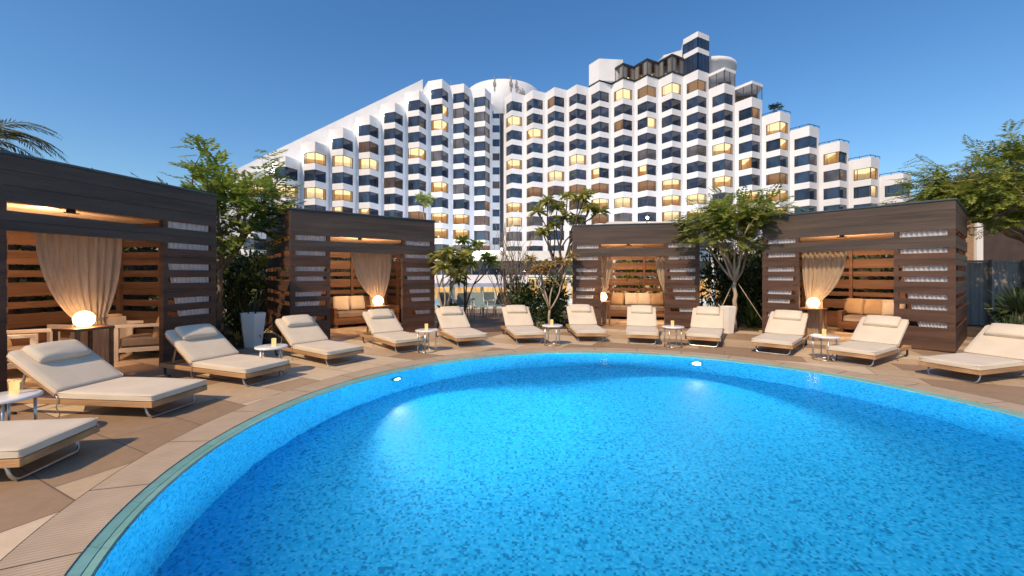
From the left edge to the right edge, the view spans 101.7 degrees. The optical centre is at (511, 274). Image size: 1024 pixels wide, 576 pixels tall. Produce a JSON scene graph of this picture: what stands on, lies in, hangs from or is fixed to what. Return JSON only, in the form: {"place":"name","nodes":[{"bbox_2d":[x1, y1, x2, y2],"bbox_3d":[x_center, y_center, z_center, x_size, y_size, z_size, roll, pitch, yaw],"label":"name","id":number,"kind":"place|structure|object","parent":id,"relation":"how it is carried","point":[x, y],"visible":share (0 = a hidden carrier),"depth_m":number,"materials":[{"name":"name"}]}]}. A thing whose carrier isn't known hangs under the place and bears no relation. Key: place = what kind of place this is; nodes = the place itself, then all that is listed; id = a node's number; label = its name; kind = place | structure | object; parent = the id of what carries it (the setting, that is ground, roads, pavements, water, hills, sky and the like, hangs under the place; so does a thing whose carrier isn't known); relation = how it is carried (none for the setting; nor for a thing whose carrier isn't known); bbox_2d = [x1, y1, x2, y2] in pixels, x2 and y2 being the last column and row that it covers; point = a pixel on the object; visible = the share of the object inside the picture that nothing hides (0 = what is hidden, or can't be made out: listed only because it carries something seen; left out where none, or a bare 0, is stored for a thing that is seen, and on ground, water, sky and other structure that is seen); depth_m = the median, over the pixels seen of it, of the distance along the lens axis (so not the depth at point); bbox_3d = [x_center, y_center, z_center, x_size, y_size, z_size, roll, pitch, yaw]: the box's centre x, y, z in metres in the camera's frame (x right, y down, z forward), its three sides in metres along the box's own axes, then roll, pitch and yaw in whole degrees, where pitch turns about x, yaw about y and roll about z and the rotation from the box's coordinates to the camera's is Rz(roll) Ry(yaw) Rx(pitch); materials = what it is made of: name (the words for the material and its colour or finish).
{"place":"outdoors","nodes":[
{"label":"outdoors","id":0,"kind":"place"},
{"bbox_2d":[435,313,504,331],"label":"path","id":1,"kind":"structure","parent":0,"point":[492,322],"depth_m":14.32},
{"bbox_2d":[454,292,470,317],"bbox_3d":[-1.870,1.146,15.749,0.548,0.962,0.668,0,0,-20],"label":"outdoor chair","id":2,"kind":"object","parent":1,"relation":"on","point":[460,300],"visible":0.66,"depth_m":15.58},
{"bbox_2d":[471,292,487,318],"bbox_3d":[-1.248,1.146,15.687,0.548,0.962,0.668,0,0,-20],"label":"outdoor chair","id":3,"kind":"object","parent":1,"relation":"on","point":[477,298],"visible":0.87,"depth_m":15.81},
{"bbox_2d":[480,291,494,314],"bbox_3d":[-0.957,1.146,16.601,0.548,0.962,0.668,0,0,-10],"label":"outdoor chair","id":4,"kind":"object","parent":1,"relation":"on","point":[489,295],"visible":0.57,"depth_m":16.43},
{"bbox_2d":[0,277,1023,560],"bbox_3d":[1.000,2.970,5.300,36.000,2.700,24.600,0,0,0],"label":"pool deck","id":5,"kind":"structure","parent":0,"point":[116,443],"depth_m":6.25,"materials":[{"name":"stone"}]},
{"bbox_2d":[0,389,42,420],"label":"side table","id":6,"kind":"object","parent":5,"relation":"on","point":[22,395],"visible":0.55,"depth_m":4.02,"materials":[{"name":"white stone"}]},
{"bbox_2d":[9,381,19,394],"bbox_3d":[-4.818,1.094,4.035,0.068,0.126,0.068,0,0,0],"label":"candle","id":7,"kind":"object","parent":6,"relation":"on","point":[14,387],"visible":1,"depth_m":4.01,"materials":[{"name":"yellow wax"}]},
{"bbox_2d":[7,328,59,368],"bbox_3d":[-8.083,1.201,6.765,0.800,0.839,0.880,0,0,-30],"label":"armchair","id":8,"kind":"object","parent":5,"relation":"on","point":[32,337],"visible":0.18,"depth_m":6.68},
{"bbox_2d":[0,118,68,163],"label":"palm tree","id":9,"kind":"object","parent":5,"relation":"on","point":[13,135],"visible":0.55,"depth_m":13.13,"materials":[{"name":"green plant"}]},
{"bbox_2d":[0,417,99,480],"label":"sun lounger","id":10,"kind":"object","parent":5,"relation":"on","point":[27,441],"visible":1,"depth_m":3.48,"materials":[{"name":"fabric"}]},
{"bbox_2d":[51,325,114,366],"bbox_3d":[-6.346,1.200,6.183,0.480,0.840,0.480,0,0,12],"label":"side table","id":11,"kind":"object","parent":5,"relation":"on","point":[77,330],"visible":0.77,"depth_m":6.26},
{"bbox_2d":[72,311,95,327],"bbox_3d":[-6.346,0.663,6.183,0.240,0.240,0.240,0,0,12],"label":"globe lamp","id":12,"kind":"object","parent":11,"relation":"on","point":[81,319],"visible":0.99,"depth_m":6.12,"materials":[{"name":"glass"}]},
{"bbox_2d":[47,314,131,353],"bbox_3d":[-8.233,1.201,8.161,0.800,0.839,0.880,0,0,10],"label":"armchair","id":13,"kind":"object","parent":5,"relation":"on","point":[116,319],"visible":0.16,"depth_m":8.22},
{"bbox_2d":[5,339,206,417],"bbox_3d":[-4.898,1.222,5.051,1.989,0.794,0.774,0,0,6],"label":"sun lounger","id":14,"kind":"object","parent":5,"relation":"on","point":[72,372],"visible":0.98,"depth_m":4.87,"materials":[{"name":"beige fabric"}]},
{"bbox_2d":[0,150,217,391],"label":"cabana","id":15,"kind":"object","parent":5,"relation":"on","point":[40,195],"visible":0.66,"depth_m":7.20,"materials":[{"name":"wood"}]},
{"bbox_2d":[34,233,121,362],"bbox_3d":[-6.588,0.448,6.387,0.160,2.284,1.194,0,0,12],"label":"curtain","id":16,"kind":"object","parent":15,"relation":"hanging from","point":[80,273],"visible":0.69,"depth_m":6.41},
{"bbox_2d":[168,221,208,321],"bbox_3d":[-5.961,0.285,7.710,0.049,2.570,0.872,0,0,12],"label":"sheer curtain","id":17,"kind":"object","parent":15,"relation":"hanging from","point":[185,226],"visible":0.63,"depth_m":7.70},
{"bbox_2d":[114,314,169,361],"bbox_3d":[-7.221,1.201,8.282,0.800,0.839,0.880,0,0,-28],"label":"armchair","id":18,"kind":"object","parent":5,"relation":"on","point":[131,343],"visible":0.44,"depth_m":7.93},
{"bbox_2d":[160,324,290,385],"bbox_3d":[-4.529,1.222,6.578,1.989,0.794,0.774,0,0,22],"label":"sun lounger","id":19,"kind":"object","parent":5,"relation":"on","point":[206,348],"visible":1,"depth_m":6.49,"materials":[{"name":"beige fabric"}]},
{"bbox_2d":[223,314,270,348],"bbox_3d":[-10.300,1.616,9.700,11.400,0.001,15.400,0,0,0],"label":"planting bed","id":20,"kind":"object","parent":5,"relation":"on","point":[241,347],"depth_m":10.05,"materials":[{"name":"plant"}]},
{"bbox_2d":[8,245,148,327],"bbox_3d":[-10.440,0.251,9.896,2.651,3.139,2.565,0,0,0],"label":"shrub","id":21,"kind":"object","parent":20,"relation":"on","point":[21,280],"visible":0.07,"depth_m":9.37,"materials":[{"name":"green plant"}]},
{"bbox_2d":[8,237,216,329],"bbox_3d":[-11.394,0.231,8.003,1.665,2.908,13.620,0,0,7],"label":"hedge","id":22,"kind":"object","parent":20,"relation":"on","point":[126,279],"visible":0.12,"depth_m":9.96,"materials":[{"name":"green plant"}]},
{"bbox_2d":[136,257,237,313],"bbox_3d":[-8.845,0.319,11.450,1.968,2.780,2.433,0,0,0],"label":"shrub","id":23,"kind":"object","parent":20,"relation":"on","point":[155,298],"visible":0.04,"depth_m":11.15,"materials":[{"name":"green plant"}]},
{"bbox_2d":[128,133,305,334],"bbox_3d":[-7.209,-0.831,10.613,3.921,4.918,3.740,0,0,0],"label":"tree","id":24,"kind":"object","parent":20,"relation":"on","point":[241,193],"visible":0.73,"depth_m":10.23,"materials":[{"name":"green plant"}]},
{"bbox_2d":[216,289,271,340],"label":"flax plant","id":25,"kind":"object","parent":20,"relation":"on","point":[237,320],"visible":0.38,"depth_m":10.27,"materials":[{"name":"green plant"}]},
{"bbox_2d":[216,290,271,339],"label":"flax plant","id":26,"kind":"object","parent":20,"relation":"on","point":[226,315],"visible":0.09,"depth_m":10.68,"materials":[{"name":"green plant"}]},
{"bbox_2d":[216,248,278,327],"bbox_3d":[-8.570,0.318,13.142,2.501,2.808,1.978,0,0,0],"label":"shrub","id":27,"kind":"object","parent":20,"relation":"on","point":[247,279],"visible":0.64,"depth_m":13.06,"materials":[{"name":"green plant"}]},
{"bbox_2d":[219,288,281,346],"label":"flax plant","id":28,"kind":"object","parent":20,"relation":"on","point":[255,311],"visible":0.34,"depth_m":10.08,"materials":[{"name":"green plant"}]},
{"bbox_2d":[240,312,265,347],"bbox_3d":[-5.806,1.240,9.343,0.546,0.760,0.475,0,0,-8],"label":"planter","id":29,"kind":"object","parent":20,"relation":"on","point":[252,325],"visible":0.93,"depth_m":9.17,"materials":[{"name":"ceramic"}]},
{"bbox_2d":[225,250,408,321],"bbox_3d":[-6.752,0.323,15.894,7.453,2.677,1.505,0,0,-22],"label":"hedge","id":30,"kind":"object","parent":20,"relation":"on","point":[262,303],"visible":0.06,"depth_m":15.55,"materials":[{"name":"green plant"}]},
{"bbox_2d":[254,344,287,376],"bbox_3d":[-3.904,1.389,6.764,0.480,0.463,0.480,0,0,-23],"label":"side table","id":31,"kind":"object","parent":5,"relation":"on","point":[263,348],"visible":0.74,"depth_m":6.68,"materials":[{"name":"metal"}]},
{"bbox_2d":[275,314,363,365],"bbox_3d":[-3.784,1.222,8.066,1.989,0.794,0.774,0,0,35],"label":"sun lounger","id":32,"kind":"object","parent":5,"relation":"on","point":[303,334],"visible":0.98,"depth_m":8.04,"materials":[{"name":"beige fabric"}]},
{"bbox_2d":[266,207,435,339],"bbox_3d":[-4.815,0.018,12.293,3.785,3.165,3.640,0,0,-38],"label":"cabana","id":33,"kind":"object","parent":5,"relation":"on","point":[346,234],"visible":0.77,"depth_m":11.08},
{"bbox_2d":[295,235,325,319],"bbox_3d":[-4.872,0.285,10.042,0.728,2.570,0.054,0,0,-38],"label":"sheer curtain","id":34,"kind":"object","parent":33,"relation":"hanging from","point":[311,253],"visible":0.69,"depth_m":10.04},
{"bbox_2d":[351,252,391,308],"bbox_3d":[-3.794,0.448,11.315,1.219,2.284,0.150,0,0,-38],"label":"curtain","id":35,"kind":"object","parent":33,"relation":"hanging from","point":[372,271],"visible":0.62,"depth_m":11.34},
{"bbox_2d":[405,241,429,322],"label":"sheer curtain","id":36,"kind":"object","parent":33,"relation":"hanging from","point":[419,243],"visible":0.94,"depth_m":11.81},
{"bbox_2d":[330,301,398,328],"bbox_3d":[-4.768,1.260,13.413,2.051,0.720,0.860,0,0,-38],"label":"sofa","id":37,"kind":"object","parent":5,"relation":"on","point":[345,317],"visible":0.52,"depth_m":12.80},
{"bbox_2d":[333,296,348,310],"bbox_3d":[-5.377,0.910,13.125,0.480,0.451,0.266,0,0,-24],"label":"throw pillow","id":38,"kind":"object","parent":37,"relation":"on","point":[340,303],"visible":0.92,"depth_m":13.05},
{"bbox_2d":[349,296,364,309],"bbox_3d":[-4.991,0.910,13.430,0.266,0.452,0.480,0,0,44],"label":"throw pillow","id":39,"kind":"object","parent":37,"relation":"on","point":[357,302],"visible":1,"depth_m":13.33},
{"bbox_2d":[216,76,537,285],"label":"hotel wing","id":40,"kind":"structure","parent":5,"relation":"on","point":[396,158],"depth_m":79.15,"materials":[{"name":"paint"}]},
{"bbox_2d":[360,309,427,352],"bbox_3d":[-2.709,1.222,9.428,0.774,0.794,1.989,0,0,-40],"label":"sun lounger","id":41,"kind":"object","parent":5,"relation":"on","point":[384,326],"visible":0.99,"depth_m":9.53,"materials":[{"name":"beige fabric"}]},
{"bbox_2d":[415,328,437,352],"bbox_3d":[-1.788,1.389,8.758,0.480,0.463,0.480,0,0,44],"label":"side table","id":42,"kind":"object","parent":5,"relation":"on","point":[423,330],"visible":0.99,"depth_m":8.75,"materials":[{"name":"metal"}]},
{"bbox_2d":[425,245,480,330],"bbox_3d":[-1.687,0.397,11.969,1.571,2.472,1.382,0,0,-31],"label":"plumeria","id":43,"kind":"object","parent":5,"relation":"on","point":[452,265],"visible":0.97,"depth_m":11.77,"materials":[{"name":"green plant"}]},
{"bbox_2d":[435,306,487,346],"bbox_3d":[-1.294,1.222,10.153,0.774,0.794,1.989,0,0,-25],"label":"sun lounger","id":44,"kind":"object","parent":5,"relation":"on","point":[454,324],"visible":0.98,"depth_m":10.32,"materials":[{"name":"beige fabric"}]},
{"bbox_2d":[0,347,1023,575],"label":"pool coping","id":45,"kind":"object","parent":5,"relation":"on","point":[58,544],"visible":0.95,"depth_m":3.48,"materials":[{"name":"stone"}]},
{"bbox_2d":[501,305,544,343],"bbox_3d":[0.242,1.222,10.584,0.774,0.794,1.989,0,0,-11],"label":"sun lounger","id":46,"kind":"object","parent":5,"relation":"on","point":[518,321],"visible":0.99,"depth_m":10.82,"materials":[{"name":"beige fabric"}]},
{"bbox_2d":[331,221,759,304],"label":"restaurant building","id":47,"kind":"structure","parent":5,"relation":"on","point":[484,283],"depth_m":65.20,"materials":[{"name":"beige glass"}]},
{"bbox_2d":[415,190,436,218],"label":"tree","id":48,"kind":"object","parent":47,"relation":"on","point":[425,200],"visible":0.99,"depth_m":66.48,"materials":[{"name":"green plant"}]},
{"bbox_2d":[491,101,504,250],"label":"stair core","id":49,"kind":"object","parent":47,"relation":"on","point":[498,170],"visible":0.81,"depth_m":89.11,"materials":[{"name":"white paint"}]},
{"bbox_2d":[505,31,911,256],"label":"hotel wing","id":50,"kind":"structure","parent":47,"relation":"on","point":[663,137],"depth_m":79.59,"materials":[{"name":"paint"}]},
{"bbox_2d":[531,313,568,328],"bbox_3d":[3.325,1.616,14.925,7.150,0.001,5.150,0,0,0],"label":"planting bed","id":51,"kind":"object","parent":5,"relation":"on","point":[563,324],"depth_m":13.74,"materials":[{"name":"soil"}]},
{"bbox_2d":[486,218,532,306],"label":"bare bush","id":52,"kind":"object","parent":51,"relation":"on","point":[508,269],"visible":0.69,"depth_m":13.98,"materials":[{"name":"grey plant"}]},
{"bbox_2d":[505,276,548,321],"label":"shrub","id":53,"kind":"object","parent":51,"relation":"on","point":[528,297],"visible":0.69,"depth_m":13.27,"materials":[{"name":"green plant"}]},
{"bbox_2d":[522,253,578,323],"bbox_3d":[1.205,0.478,12.721,1.881,2.299,1.044,0,0,-14],"label":"plumeria","id":54,"kind":"object","parent":51,"relation":"on","point":[541,265],"visible":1,"depth_m":12.64,"materials":[{"name":"green plant"}]},
{"bbox_2d":[536,299,567,324],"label":"shrub","id":55,"kind":"object","parent":51,"relation":"on","point":[557,315],"visible":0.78,"depth_m":12.88,"materials":[{"name":"green plant"}]},
{"bbox_2d":[538,272,571,321],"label":"shrub","id":56,"kind":"object","parent":51,"relation":"on","point":[555,291],"visible":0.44,"depth_m":13.72,"materials":[{"name":"green plant"}]},
{"bbox_2d":[526,186,610,300],"bbox_3d":[2.034,-0.757,14.795,3.245,4.763,1.152,0,0,-5],"label":"plumeria","id":57,"kind":"object","parent":51,"relation":"on","point":[584,194],"visible":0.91,"depth_m":14.67,"materials":[{"name":"green plant"}]},
{"bbox_2d":[542,324,562,345],"bbox_3d":[0.925,1.389,9.586,0.480,0.463,0.480,0,0,21],"label":"side table","id":58,"kind":"object","parent":5,"relation":"on","point":[552,326],"visible":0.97,"depth_m":9.50,"materials":[{"name":"metal"}]},
{"bbox_2d":[95,353,1022,575],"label":"pool basin","id":59,"kind":"object","parent":5,"relation":"in","point":[427,366],"visible":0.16,"depth_m":5.07,"materials":[{"name":"tile"}]},
{"bbox_2d":[65,351,1023,575],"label":"pool lip","id":60,"kind":"object","parent":59,"relation":"on","point":[91,559],"visible":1,"depth_m":4.04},
{"bbox_2d":[566,304,606,341],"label":"sun lounger","id":61,"kind":"object","parent":5,"relation":"on","point":[582,319],"visible":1,"depth_m":11.12,"materials":[{"name":"beige fabric"}]},
{"bbox_2d":[572,222,699,327],"bbox_3d":[4.091,0.018,14.461,3.806,3.165,3.440,0,0,11],"label":"cabana","id":62,"kind":"object","parent":5,"relation":"on","point":[636,241],"visible":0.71,"depth_m":12.90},
{"bbox_2d":[576,245,597,302],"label":"sheer curtain","id":63,"kind":"object","parent":62,"relation":"hanging from","point":[586,269],"visible":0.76,"depth_m":13.15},
{"bbox_2d":[602,256,611,323],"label":"curtain","id":64,"kind":"object","parent":62,"relation":"hanging from","point":[606,266],"visible":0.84,"depth_m":13.36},
{"bbox_2d":[655,256,668,310],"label":"curtain","id":65,"kind":"object","parent":62,"relation":"hanging from","point":[660,265],"visible":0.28,"depth_m":13.02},
{"bbox_2d":[668,243,694,319],"bbox_3d":[5.145,0.285,12.582,0.850,2.570,0.049,0,0,11],"label":"sheer curtain","id":66,"kind":"object","parent":62,"relation":"hanging from","point":[683,278],"visible":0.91,"depth_m":12.57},
{"bbox_2d":[606,298,670,318],"bbox_3d":[4.585,1.260,15.330,2.239,0.720,0.860,0,0,11],"label":"sofa","id":67,"kind":"object","parent":5,"relation":"on","point":[618,310],"visible":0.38,"depth_m":15.05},
{"bbox_2d":[611,293,623,304],"bbox_3d":[3.957,0.910,15.612,0.480,0.451,0.266,0,0,36],"label":"throw pillow","id":68,"kind":"object","parent":67,"relation":"on","point":[617,298],"visible":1,"depth_m":15.51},
{"bbox_2d":[625,293,637,304],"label":"throw pillow","id":69,"kind":"object","parent":67,"relation":"on","point":[631,298],"visible":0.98,"depth_m":15.43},
{"bbox_2d":[637,293,650,304],"bbox_3d":[4.878,0.910,15.423,0.480,0.452,0.268,0,0,15],"label":"throw pillow","id":70,"kind":"object","parent":67,"relation":"on","point":[644,298],"visible":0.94,"depth_m":15.33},
{"bbox_2d":[650,293,663,304],"bbox_3d":[5.338,0.910,15.329,0.480,0.451,0.267,0,0,5],"label":"throw pillow","id":71,"kind":"object","parent":67,"relation":"on","point":[657,298],"visible":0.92,"depth_m":15.24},
{"bbox_2d":[626,305,658,344],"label":"sun lounger","id":72,"kind":"object","parent":5,"relation":"on","point":[641,321],"visible":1,"depth_m":10.79,"materials":[{"name":"beige fabric"}]},
{"bbox_2d":[662,325,683,347],"bbox_3d":[3.611,1.389,9.354,0.480,0.463,0.480,0,0,-2],"label":"side table","id":73,"kind":"object","parent":5,"relation":"on","point":[669,327],"visible":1,"depth_m":9.25,"materials":[{"name":"metal"}]},
{"bbox_2d":[685,306,723,346],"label":"sun lounger","id":74,"kind":"object","parent":5,"relation":"on","point":[706,323],"visible":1,"depth_m":10.36,"materials":[{"name":"beige fabric"}]},
{"bbox_2d":[719,306,735,333],"bbox_3d":[5.978,1.250,11.558,0.456,0.740,0.397,0,0,-8],"label":"planter","id":75,"kind":"object","parent":5,"relation":"on","point":[729,318],"visible":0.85,"depth_m":11.40,"materials":[{"name":"ceramic"}]},
{"bbox_2d":[736,318,761,330],"bbox_3d":[7.875,1.616,14.675,4.250,0.001,5.450,0,0,0],"label":"planting bed","id":76,"kind":"object","parent":5,"relation":"on","point":[743,327],"visible":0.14,"depth_m":12.95,"materials":[{"name":"soil"}]},
{"bbox_2d":[700,243,761,313],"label":"shrub","id":77,"kind":"object","parent":76,"relation":"on","point":[721,280],"visible":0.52,"depth_m":13.99,"materials":[{"name":"green plant"}]},
{"bbox_2d":[670,181,814,329],"bbox_3d":[6.497,-0.549,12.116,4.031,4.354,3.723,0,0,-42],"label":"tree","id":78,"kind":"object","parent":76,"relation":"on","point":[722,218],"visible":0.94,"depth_m":11.55,"materials":[{"name":"green plant"}]},
{"bbox_2d":[736,293,761,331],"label":"flax plant","id":79,"kind":"object","parent":76,"relation":"on","point":[752,317],"visible":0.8,"depth_m":12.57,"materials":[{"name":"green plant"}]},
{"bbox_2d":[737,266,792,319],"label":"shrub","id":80,"kind":"object","parent":76,"relation":"on","point":[755,290],"visible":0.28,"depth_m":12.92,"materials":[{"name":"green plant"}]},
{"bbox_2d":[736,238,801,316],"bbox_3d":[8.863,0.090,14.368,2.581,3.086,2.177,0,0,21],"label":"shrub","id":81,"kind":"object","parent":76,"relation":"on","point":[759,261],"visible":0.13,"depth_m":14.39,"materials":[{"name":"green plant"}]},
{"bbox_2d":[751,310,808,354],"bbox_3d":[5.902,1.222,9.135,0.774,0.794,1.989,0,0,43],"label":"sun lounger","id":82,"kind":"object","parent":5,"relation":"on","point":[784,329],"visible":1,"depth_m":9.25,"materials":[{"name":"beige fabric"}]},
{"bbox_2d":[799,307,827,340],"bbox_3d":[7.595,1.230,10.507,0.480,0.781,0.480,0,0,-40],"label":"side table","id":83,"kind":"object","parent":5,"relation":"on","point":[809,308],"visible":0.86,"depth_m":10.42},
{"bbox_2d":[809,334,840,361],"bbox_3d":[5.938,1.389,7.917,0.480,0.463,0.480,0,0,-25],"label":"side table","id":84,"kind":"object","parent":5,"relation":"on","point":[827,336],"visible":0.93,"depth_m":7.86,"materials":[{"name":"metal"}]},
{"bbox_2d":[762,198,968,351],"bbox_3d":[9.199,0.018,10.969,3.340,3.165,3.640,0,0,-40],"label":"cabana","id":85,"kind":"object","parent":5,"relation":"on","point":[859,230],"visible":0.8,"depth_m":9.63,"materials":[{"name":"wood"}]},
{"bbox_2d":[768,238,794,315],"bbox_3d":[7.098,0.285,11.023,0.054,2.570,0.693,0,0,-40],"label":"sheer curtain","id":86,"kind":"object","parent":85,"relation":"hanging from","point":[780,241],"visible":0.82,"depth_m":11.03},
{"bbox_2d":[802,251,847,335],"bbox_3d":[7.907,0.448,10.569,0.150,2.284,1.061,0,0,-40],"label":"curtain","id":87,"kind":"object","parent":85,"relation":"hanging from","point":[822,272],"visible":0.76,"depth_m":10.64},
{"bbox_2d":[900,229,947,339],"bbox_3d":[8.843,0.285,8.922,0.051,2.570,0.807,0,0,-40],"label":"sheer curtain","id":88,"kind":"object","parent":85,"relation":"hanging from","point":[928,268],"visible":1,"depth_m":8.89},
{"bbox_2d":[825,315,910,366],"bbox_3d":[6.867,1.222,8.010,1.989,0.794,0.774,0,0,-33],"label":"sun lounger","id":89,"kind":"object","parent":5,"relation":"on","point":[874,337],"visible":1,"depth_m":8.04,"materials":[{"name":"beige fabric"}]},
{"bbox_2d":[838,310,908,331],"bbox_3d":[9.935,1.260,11.492,0.860,0.720,1.367,0,0,-40],"label":"sofa","id":90,"kind":"object","parent":5,"relation":"on","point":[846,321],"visible":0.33,"depth_m":11.60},
{"bbox_2d":[844,298,865,314],"bbox_3d":[9.790,0.910,11.904,0.266,0.451,0.480,0,0,-20],"label":"throw pillow","id":91,"kind":"object","parent":90,"relation":"on","point":[854,306],"visible":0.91,"depth_m":11.81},
{"bbox_2d":[863,299,883,314],"bbox_3d":[10.068,0.910,11.568,0.269,0.451,0.480,0,0,-43],"label":"throw pillow","id":92,"kind":"object","parent":90,"relation":"on","point":[873,306],"visible":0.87,"depth_m":11.52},
{"bbox_2d":[882,300,905,315],"bbox_3d":[10.311,0.910,11.271,0.268,0.451,0.480,0,0,-45],"label":"throw pillow","id":93,"kind":"object","parent":90,"relation":"on","point":[888,308],"visible":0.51,"depth_m":11.26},
{"bbox_2d":[918,323,1023,382],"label":"sun lounger","id":94,"kind":"object","parent":5,"relation":"on","point":[994,348],"visible":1,"depth_m":6.67,"materials":[{"name":"beige fabric"}]},
{"bbox_2d":[967,325,985,336],"bbox_3d":[14.025,1.616,11.650,9.550,0.001,11.300,0,0,0],"label":"planting bed","id":95,"kind":"object","parent":5,"relation":"on","point":[973,330],"depth_m":12.24,"materials":[{"name":"soil"}]},
{"bbox_2d":[718,250,893,318],"bbox_3d":[11.001,0.303,14.981,6.617,2.795,1.438,0,0,19],"label":"hedge","id":96,"kind":"object","parent":95,"relation":"on","point":[867,270],"visible":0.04,"depth_m":14.31,"materials":[{"name":"green plant"}]},
{"bbox_2d":[800,255,873,310],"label":"shrub","id":97,"kind":"object","parent":95,"relation":"on","point":[841,289],"visible":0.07,"depth_m":13.97,"materials":[{"name":"green plant"}]},
{"bbox_2d":[868,255,968,307],"bbox_3d":[12.210,0.358,12.765,2.288,2.574,1.942,0,0,0],"label":"shrub","id":98,"kind":"object","parent":95,"relation":"on","point":[888,277],"visible":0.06,"depth_m":12.88,"materials":[{"name":"green plant"}]},
{"bbox_2d":[871,119,1023,242],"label":"tree","id":99,"kind":"object","parent":95,"relation":"on","point":[993,196],"visible":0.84,"depth_m":11.01,"materials":[{"name":"green plant"}]},
{"bbox_2d":[966,259,1023,324],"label":"metal fence","id":100,"kind":"object","parent":95,"relation":"on","point":[981,277],"visible":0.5,"depth_m":13.37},
{"bbox_2d":[978,280,1023,324],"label":"yucca","id":101,"kind":"object","parent":95,"relation":"on","point":[1015,302],"visible":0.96,"depth_m":9.43,"materials":[{"name":"green plant"}]},
{"bbox_2d":[983,282,1023,323],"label":"shrub","id":102,"kind":"object","parent":95,"relation":"on","point":[997,313],"visible":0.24,"depth_m":11.10,"materials":[{"name":"green plant"}]},
{"bbox_2d":[984,308,1023,325],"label":"yucca","id":103,"kind":"object","parent":95,"relation":"on","point":[1014,320],"visible":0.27,"depth_m":9.09,"materials":[{"name":"green plant"}]},
{"bbox_2d":[0,0,1023,248],"label":"sky","id":104,"kind":"structure","parent":0,"point":[120,83],"materials":[{"name":"blue"}]},
{"bbox_2d":[96,353,1023,575],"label":"pool water","id":105,"kind":"structure","parent":0,"point":[584,464],"depth_m":3.33,"materials":[{"name":"liquid"}]},
{"bbox_2d":[435,303,719,308],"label":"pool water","id":106,"kind":"structure","parent":0,"point":[489,307],"depth_m":55.71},
{"bbox_2d":[614,256,657,293],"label":"shrub","id":107,"kind":"object","parent":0,"point":[639,286],"visible":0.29,"depth_m":16.57,"materials":[{"name":"green plant"}]},
{"bbox_2d":[890,173,1023,262],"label":"neighbour house","id":108,"kind":"structure","parent":0,"point":[1000,246],"depth_m":24.40,"materials":[{"name":"brick"}]},
{"label":"planting bed","id":109,"kind":"structure","parent":0,"visible":0},
{"bbox_2d":[447,233,501,314],"bbox_3d":[-1.229,0.150,13.550,1.925,2.978,1.091,0,0,-13],"label":"plumeria","id":110,"kind":"object","parent":109,"relation":"on","point":[488,258],"visible":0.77,"depth_m":13.49,"materials":[{"name":"green plant"}]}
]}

